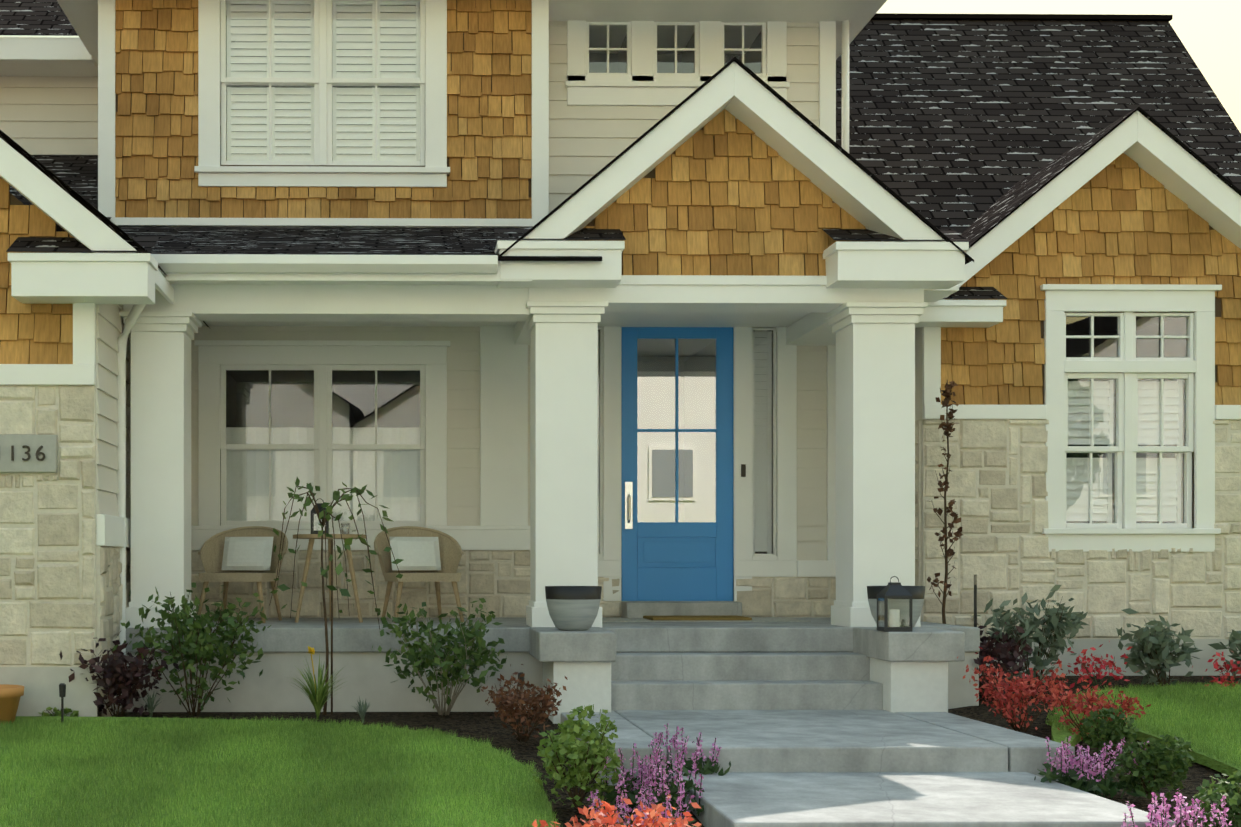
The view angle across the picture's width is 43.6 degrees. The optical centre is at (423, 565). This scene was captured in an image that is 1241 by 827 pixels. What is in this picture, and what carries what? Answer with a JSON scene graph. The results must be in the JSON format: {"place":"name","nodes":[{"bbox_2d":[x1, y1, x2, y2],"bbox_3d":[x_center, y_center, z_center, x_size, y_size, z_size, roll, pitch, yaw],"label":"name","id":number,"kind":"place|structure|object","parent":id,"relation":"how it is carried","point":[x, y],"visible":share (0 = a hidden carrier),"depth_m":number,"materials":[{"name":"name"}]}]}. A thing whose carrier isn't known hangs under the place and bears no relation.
{"place":"outdoors","nodes":[
{"label":"outdoors","id":0,"kind":"place"},
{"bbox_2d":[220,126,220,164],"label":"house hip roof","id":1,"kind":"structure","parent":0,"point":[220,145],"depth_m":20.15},
{"bbox_2d":[0,715,562,826],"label":"lawn","id":2,"kind":"structure","parent":0,"point":[191,740],"depth_m":8.28,"materials":[{"name":"green plant"}]},
{"bbox_2d":[56,226,733,560],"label":"roof","id":3,"kind":"structure","parent":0,"point":[59,229],"depth_m":20.01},
{"bbox_2d":[0,0,1240,132],"label":"sky","id":4,"kind":"structure","parent":0,"point":[1209,30],"materials":[{"name":"white"}]},
{"bbox_2d":[111,676,1240,826],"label":"mulch bed","id":5,"kind":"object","parent":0,"point":[483,726],"depth_m":10.44,"materials":[{"name":"brown soil"}]},
{"bbox_2d":[0,684,23,724],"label":"terracotta pot","id":6,"kind":"object","parent":5,"relation":"on","point":[10,695],"visible":0.92,"depth_m":9.99,"materials":[{"name":"orange ceramic"}]},
{"bbox_2d":[38,707,78,716],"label":"plants","id":7,"kind":"object","parent":5,"relation":"on","point":[66,711],"visible":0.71,"depth_m":10.37,"materials":[{"name":"green plant"}]},
{"bbox_2d":[59,631,178,716],"bbox_3d":[-2.077,0.758,10.567,0.675,0.600,0.872,0,0,23],"label":"ninebark shrub","id":8,"kind":"object","parent":5,"relation":"on","point":[119,678],"visible":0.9,"depth_m":10.41,"materials":[{"name":"purple plant"}]},
{"bbox_2d":[137,692,162,716],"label":"plant","id":9,"kind":"object","parent":5,"relation":"on","point":[150,707],"visible":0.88,"depth_m":10.57,"materials":[{"name":"green plant"}]},
{"bbox_2d":[112,582,270,715],"bbox_3d":[-1.607,0.591,10.754,0.912,0.933,0.969,0,0,-43],"label":"spirea shrub","id":10,"kind":"object","parent":5,"relation":"on","point":[194,647],"visible":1,"depth_m":10.74,"materials":[{"name":"green plant"}]},
{"bbox_2d":[290,646,345,719],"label":"ornamental grass","id":11,"kind":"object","parent":5,"relation":"on","point":[317,697],"depth_m":10.47,"materials":[{"name":"green plant"}]},
{"bbox_2d":[266,477,402,714],"bbox_3d":[-0.688,0.207,10.773,1.142,1.697,0.694,0,0,41],"label":"weeping tree","id":12,"kind":"object","parent":5,"relation":"on","point":[324,516],"visible":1,"depth_m":10.75,"materials":[{"name":"green plant"}]},
{"bbox_2d":[354,697,368,722],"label":"plant","id":13,"kind":"object","parent":5,"relation":"on","point":[362,709],"visible":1,"depth_m":10.36,"materials":[{"name":"green plant"}]},
{"bbox_2d":[372,598,506,715],"bbox_3d":[0.121,0.640,10.759,0.967,0.837,0.876,0,0,-1],"label":"dogwood shrub","id":14,"kind":"object","parent":5,"relation":"on","point":[431,654],"visible":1,"depth_m":10.70,"materials":[{"name":"green plant"}]},
{"bbox_2d":[481,664,567,741],"bbox_3d":[0.625,0.875,9.644,0.533,0.482,0.631,0,0,-1],"label":"shrub","id":15,"kind":"object","parent":5,"relation":"on","point":[510,702],"visible":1,"depth_m":9.55,"materials":[{"name":"orange plant"}]},
{"bbox_2d":[59,663,1006,722],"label":"path lights","id":16,"kind":"object","parent":5,"relation":"on","point":[62,690],"visible":0.52,"depth_m":10.05,"materials":[{"name":"black metal"}]},
{"bbox_2d":[126,601,979,711],"bbox_3d":[0.929,0.818,12.145,6.374,0.996,2.920,0,0,-1],"label":"porch concrete","id":17,"kind":"object","parent":5,"relation":"on","point":[816,663],"visible":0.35,"depth_m":11.26,"materials":[{"name":"grey concrete"}]},
{"bbox_2d":[197,526,287,622],"bbox_3d":[-1.483,0.066,12.547,0.744,0.794,0.740,0,0,-1],"label":"porch chair","id":18,"kind":"object","parent":17,"relation":"on","point":[245,554],"visible":0.98,"depth_m":12.67,"materials":[{"name":"wicker"}]},
{"bbox_2d":[293,534,365,622],"bbox_3d":[-0.762,0.106,12.440,0.600,0.711,0.615,0,0,-1],"label":"side table","id":19,"kind":"object","parent":17,"relation":"on","point":[311,537],"visible":0.77,"depth_m":12.31,"materials":[{"name":"brown wood"}]},
{"bbox_2d":[311,498,328,533],"bbox_3d":[-0.842,-0.398,12.411,0.140,0.294,0.140,0,0,-1],"label":"table lantern","id":20,"kind":"object","parent":19,"relation":"on","point":[317,523],"visible":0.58,"depth_m":12.35,"materials":[{"name":"black metal"}]},
{"bbox_2d":[341,523,349,533],"bbox_3d":[-0.631,-0.295,12.384,0.080,0.088,0.078,0,0,-1],"label":"glass cup","id":21,"kind":"object","parent":19,"relation":"on","point":[342,527],"visible":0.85,"depth_m":12.37,"materials":[{"name":"clear glass"}]},
{"bbox_2d":[374,526,463,622],"bbox_3d":[-0.036,0.066,12.591,0.746,0.794,0.687,0,0,-15],"label":"porch chair","id":22,"kind":"object","parent":17,"relation":"on","point":[427,554],"visible":0.96,"depth_m":12.69,"materials":[{"name":"wicker"}]},
{"bbox_2d":[602,618,810,621],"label":"porch floor","id":23,"kind":"structure","parent":17,"relation":"on","point":[648,620],"depth_m":12.62,"materials":[{"name":"grey concrete"}]},
{"bbox_2d":[643,615,751,619],"bbox_3d":[2.302,0.443,12.888,0.820,0.024,0.530,0,0,-1],"label":"doormat","id":24,"kind":"object","parent":23,"relation":"on","point":[719,617],"depth_m":12.64,"materials":[{"name":"brown fabric"}]},
{"bbox_2d":[532,704,622,808],"bbox_3d":[0.785,0.980,7.820,0.465,0.526,0.505,0,0,-1],"label":"boxwood shrub","id":25,"kind":"object","parent":5,"relation":"on","point":[593,752],"visible":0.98,"depth_m":7.74,"materials":[{"name":"green plant"}]},
{"bbox_2d":[532,794,701,826],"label":"coral barberry","id":26,"kind":"object","parent":5,"relation":"on","point":[601,820],"visible":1,"depth_m":6.36,"materials":[{"name":"orange plant"}]},
{"bbox_2d":[0,0,1236,716],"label":"house shingle backing","id":27,"kind":"object","parent":5,"relation":"on","point":[14,200],"visible":0.15,"depth_m":13.51,"materials":[{"name":"brown wood"}]},
{"bbox_2d":[11,445,44,460],"bbox_3d":[-2.724,-0.761,10.358,0.321,0.105,0.012,0,0,-1],"label":"house number","id":28,"kind":"object","parent":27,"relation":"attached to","point":[28,453],"visible":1,"depth_m":10.35,"materials":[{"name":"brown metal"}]},
{"bbox_2d":[112,304,145,711],"bbox_3d":[-2.142,-0.531,11.018,0.419,3.166,0.227,0,0,43],"label":"downspout","id":29,"kind":"object","parent":27,"relation":"attached to","point":[133,315],"visible":0.46,"depth_m":11.16,"materials":[{"name":"white paint"}]},
{"bbox_2d":[226,427,419,520],"bbox_3d":[-0.891,-0.792,13.661,1.812,0.883,0.040,0,0,-1],"label":"window shade","id":30,"kind":"object","parent":27,"relation":"hanging from","point":[303,434],"depth_m":13.66,"materials":[{"name":"white fabric"}]},
{"bbox_2d":[151,254,497,273],"bbox_3d":[-0.757,-2.162,10.972,2.578,0.115,0.120,0,0,-1],"label":"porch gutter","id":31,"kind":"object","parent":27,"relation":"on","point":[309,264],"visible":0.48,"depth_m":10.93,"materials":[{"name":"white paint"}]},
{"bbox_2d":[0,21,1193,716],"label":"lap siding","id":32,"kind":"object","parent":27,"relation":"attached to","point":[48,115],"visible":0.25,"depth_m":13.57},
{"bbox_2d":[0,0,1240,627],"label":"house trim","id":33,"kind":"structure","parent":27,"relation":"attached to","point":[862,310],"depth_m":12.54,"materials":[{"name":"white paint"}]},
{"bbox_2d":[0,0,1240,404],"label":"house cedar shingles","id":34,"kind":"object","parent":27,"relation":"attached to","point":[1132,210],"visible":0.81,"depth_m":12.60,"materials":[{"name":"brown wood"}]},
{"bbox_2d":[0,0,1240,326],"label":"house roofs","id":35,"kind":"structure","parent":27,"relation":"on","point":[972,128],"depth_m":15.62,"materials":[{"name":"black"}]},
{"bbox_2d":[0,386,1240,696],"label":"house stone veneer","id":36,"kind":"object","parent":27,"relation":"attached to","point":[1190,582],"visible":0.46,"depth_m":12.57,"materials":[{"name":"beige stone"}]},
{"bbox_2d":[0,434,57,472],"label":"house number plaque","id":37,"kind":"object","parent":36,"relation":"attached to","point":[49,462],"visible":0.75,"depth_m":10.37,"materials":[{"name":"white stone"}]},
{"bbox_2d":[0,385,1240,692],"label":"house mortar","id":38,"kind":"object","parent":27,"relation":"attached to","point":[318,559],"visible":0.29,"depth_m":12.58,"materials":[{"name":"beige stone"}]},
{"bbox_2d":[621,327,732,600],"bbox_3d":[2.256,-0.909,13.586,0.994,2.450,0.053,0,0,-1],"label":"front door","id":39,"kind":"structure","parent":27,"relation":"attached to","point":[676,560],"depth_m":13.57,"materials":[{"name":"blue wood"}]},
{"bbox_2d":[625,482,632,528],"bbox_3d":[1.821,-0.531,13.527,0.069,0.421,0.070,0,0,-1],"label":"door handle","id":40,"kind":"object","parent":39,"relation":"attached to","point":[628,505],"visible":1,"depth_m":13.55,"materials":[{"name":"silver metal"}]},
{"bbox_2d":[637,339,715,521],"bbox_3d":[2.251,-1.198,13.588,0.704,1.633,0.001,0,0,-1],"label":"door glass","id":41,"kind":"object","parent":39,"relation":"on","point":[680,427],"visible":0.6,"depth_m":13.59,"materials":[{"name":"glass"}]},
{"bbox_2d":[741,464,745,476],"bbox_3d":[2.834,-0.839,13.534,0.040,0.110,0.012,0,0,-1],"label":"doorbell","id":42,"kind":"object","parent":27,"relation":"attached to","point":[743,470],"visible":1,"depth_m":13.53,"materials":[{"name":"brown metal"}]},
{"bbox_2d":[842,20,848,152],"bbox_3d":[3.906,-4.084,14.145,0.066,2.200,0.066,0,0,-23],"label":"downspout","id":43,"kind":"object","parent":27,"relation":"attached to","point":[845,85],"visible":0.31,"depth_m":14.12,"materials":[{"name":"white paint"}]},
{"bbox_2d":[0,639,1240,716],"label":"house foundation","id":44,"kind":"object","parent":5,"relation":"on","point":[369,677],"depth_m":11.29,"materials":[{"name":"grey concrete"}]},
{"bbox_2d":[587,777,696,826],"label":"veronica","id":45,"kind":"object","parent":5,"relation":"on","point":[642,798],"visible":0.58,"depth_m":6.93,"materials":[{"name":"purple plant"}]},
{"bbox_2d":[595,743,704,817],"bbox_3d":[1.189,1.092,7.749,0.617,0.357,0.562,0,0,-1],"label":"veronica","id":46,"kind":"object","parent":5,"relation":"on","point":[656,782],"visible":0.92,"depth_m":7.73,"materials":[{"name":"purple plant"}]},
{"bbox_2d":[645,723,730,777],"bbox_3d":[1.452,1.057,8.554,0.542,0.320,0.480,0,0,-1],"label":"veronica","id":47,"kind":"object","parent":5,"relation":"on","point":[710,766],"visible":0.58,"depth_m":8.44,"materials":[{"name":"purple plant"}]},
{"bbox_2d":[543,658,947,723],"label":"step pedestals","id":48,"kind":"object","parent":5,"relation":"on","point":[915,686],"visible":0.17,"depth_m":10.55,"materials":[{"name":"grey concrete"}]},
{"bbox_2d":[529,627,964,661],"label":"pedestals","id":49,"kind":"object","parent":48,"relation":"on","point":[598,644],"visible":0.83,"depth_m":10.50,"materials":[{"name":"grey concrete"}]},
{"bbox_2d":[545,586,601,630],"bbox_3d":[1.055,0.302,10.756,0.400,0.310,0.400,0,0,-1],"label":"bowl planter","id":50,"kind":"object","parent":49,"relation":"on","point":[573,608],"visible":1,"depth_m":10.61,"materials":[{"name":"ceramic"}]},
{"bbox_2d":[877,576,911,631],"bbox_3d":[3.277,0.266,10.636,0.190,0.383,0.190,0,0,-1],"label":"lantern","id":51,"kind":"object","parent":48,"relation":"on","point":[897,590],"visible":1,"depth_m":10.59,"materials":[{"name":"black metal"}]},
{"bbox_2d":[867,586,924,627],"bbox_3d":[3.359,0.302,10.867,0.400,0.310,0.400,0,0,-1],"label":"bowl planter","id":52,"kind":"object","parent":48,"relation":"on","point":[917,593],"visible":0.42,"depth_m":10.72,"materials":[{"name":"ceramic"}]},
{"bbox_2d":[561,710,1175,826],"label":"walkway slabs","id":53,"kind":"structure","parent":5,"relation":"on","point":[836,768],"depth_m":8.50,"materials":[{"name":"concrete"}]},
{"bbox_2d":[927,379,962,623],"bbox_3d":[4.142,-0.253,12.135,0.259,2.451,0.241,0,0,-26],"label":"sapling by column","id":54,"kind":"object","parent":5,"relation":"on","point":[947,394],"visible":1,"depth_m":12.14,"materials":[{"name":"brown plant"}]},
{"bbox_2d":[974,585,976,626],"bbox_3d":[4.370,0.542,12.101,0.021,0.780,0.024,0,0,-1],"label":"stake","id":55,"kind":"object","parent":5,"relation":"on","point":[975,604],"visible":0.3,"depth_m":12.09,"materials":[{"name":"black metal"}]},
{"bbox_2d":[973,621,1032,697],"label":"ninebark shrub","id":56,"kind":"object","parent":5,"relation":"on","point":[999,651],"visible":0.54,"depth_m":11.41,"materials":[{"name":"purple plant"}]},
{"bbox_2d":[957,646,1081,731],"bbox_3d":[3.930,0.815,10.085,0.708,0.559,0.625,0,0,-17],"label":"red barberry","id":57,"kind":"object","parent":5,"relation":"on","point":[1021,688],"visible":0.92,"depth_m":9.99,"materials":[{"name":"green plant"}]},
{"bbox_2d":[983,585,1088,693],"bbox_3d":[4.723,0.564,11.775,0.876,0.830,0.668,0,0,-1],"label":"sage shrub","id":58,"kind":"object","parent":5,"relation":"on","point":[1053,629],"visible":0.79,"depth_m":11.73,"materials":[{"name":"green plant"}]},
{"bbox_2d":[1032,675,1150,740],"bbox_3d":[4.216,0.916,9.661,0.653,0.412,0.653,0,0,-1],"label":"red barberry","id":59,"kind":"object","parent":5,"relation":"on","point":[1101,702],"visible":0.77,"depth_m":9.59,"materials":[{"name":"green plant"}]},
{"bbox_2d":[1034,736,1159,797],"bbox_3d":[3.568,1.082,8.124,0.610,0.327,0.558,0,0,-1],"label":"veronica","id":60,"kind":"object","parent":5,"relation":"on","point":[1094,782],"visible":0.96,"depth_m":8.09,"materials":[{"name":"purple plant"}]},
{"bbox_2d":[1067,641,1140,690],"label":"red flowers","id":61,"kind":"object","parent":5,"relation":"on","point":[1090,670],"visible":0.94,"depth_m":11.54,"materials":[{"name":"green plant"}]},
{"bbox_2d":[1079,706,1138,756],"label":"boxwood","id":62,"kind":"object","parent":5,"relation":"on","point":[1102,731],"visible":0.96,"depth_m":9.14,"materials":[{"name":"green plant"}]},
{"bbox_2d":[1113,734,1195,799],"bbox_3d":[3.841,1.054,8.043,0.376,0.348,0.389,0,0,-1],"label":"boxwood","id":63,"kind":"object","parent":5,"relation":"on","point":[1158,757],"visible":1,"depth_m":7.96,"materials":[{"name":"green plant"}]},
{"bbox_2d":[1116,608,1201,685],"bbox_3d":[5.690,0.641,11.804,0.765,0.629,0.607,0,0,-40],"label":"sage shrub","id":64,"kind":"object","parent":5,"relation":"on","point":[1154,645],"visible":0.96,"depth_m":11.72,"materials":[{"name":"green plant"}]},
{"bbox_2d":[1121,787,1231,826],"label":"veronica","id":65,"kind":"object","parent":5,"relation":"on","point":[1158,818],"visible":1,"depth_m":6.73,"materials":[{"name":"purple plant"}]},
{"bbox_2d":[1187,770,1240,826],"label":"boxwood","id":66,"kind":"object","parent":5,"relation":"on","point":[1231,791],"visible":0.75,"depth_m":7.05,"materials":[{"name":"green plant"}]},
{"bbox_2d":[1192,651,1240,687],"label":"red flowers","id":67,"kind":"object","parent":5,"relation":"on","point":[1216,665],"visible":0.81,"depth_m":11.56,"materials":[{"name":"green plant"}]},
{"bbox_2d":[1208,630,1240,683],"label":"sage shrub","id":68,"kind":"object","parent":5,"relation":"on","point":[1234,640],"visible":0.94,"depth_m":11.81,"materials":[{"name":"green plant"}]},
{"bbox_2d":[227,0,1182,553],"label":"window blinds","id":69,"kind":"object","parent":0,"point":[399,24],"depth_m":13.63,"materials":[{"name":"white plastic"}]},
{"bbox_2d":[226,16,1186,553],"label":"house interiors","id":70,"kind":"object","parent":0,"point":[342,396],"depth_m":14.80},
{"bbox_2d":[226,0,1187,553],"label":"house glazing","id":71,"kind":"structure","parent":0,"point":[1074,504],"depth_m":13.57,"materials":[{"name":"glass"}]},
{"bbox_2d":[974,575,976,584],"bbox_3d":[4.370,0.113,12.101,0.022,0.080,0.025,0,0,-1],"label":"sapling stake tip","id":72,"kind":"object","parent":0,"point":[975,579],"visible":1,"depth_m":12.09,"materials":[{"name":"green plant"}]},
{"bbox_2d":[1045,680,1240,775],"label":"lawn","id":73,"kind":"structure","parent":0,"point":[1186,715],"depth_m":10.14,"materials":[{"name":"green plant"}]}
]}

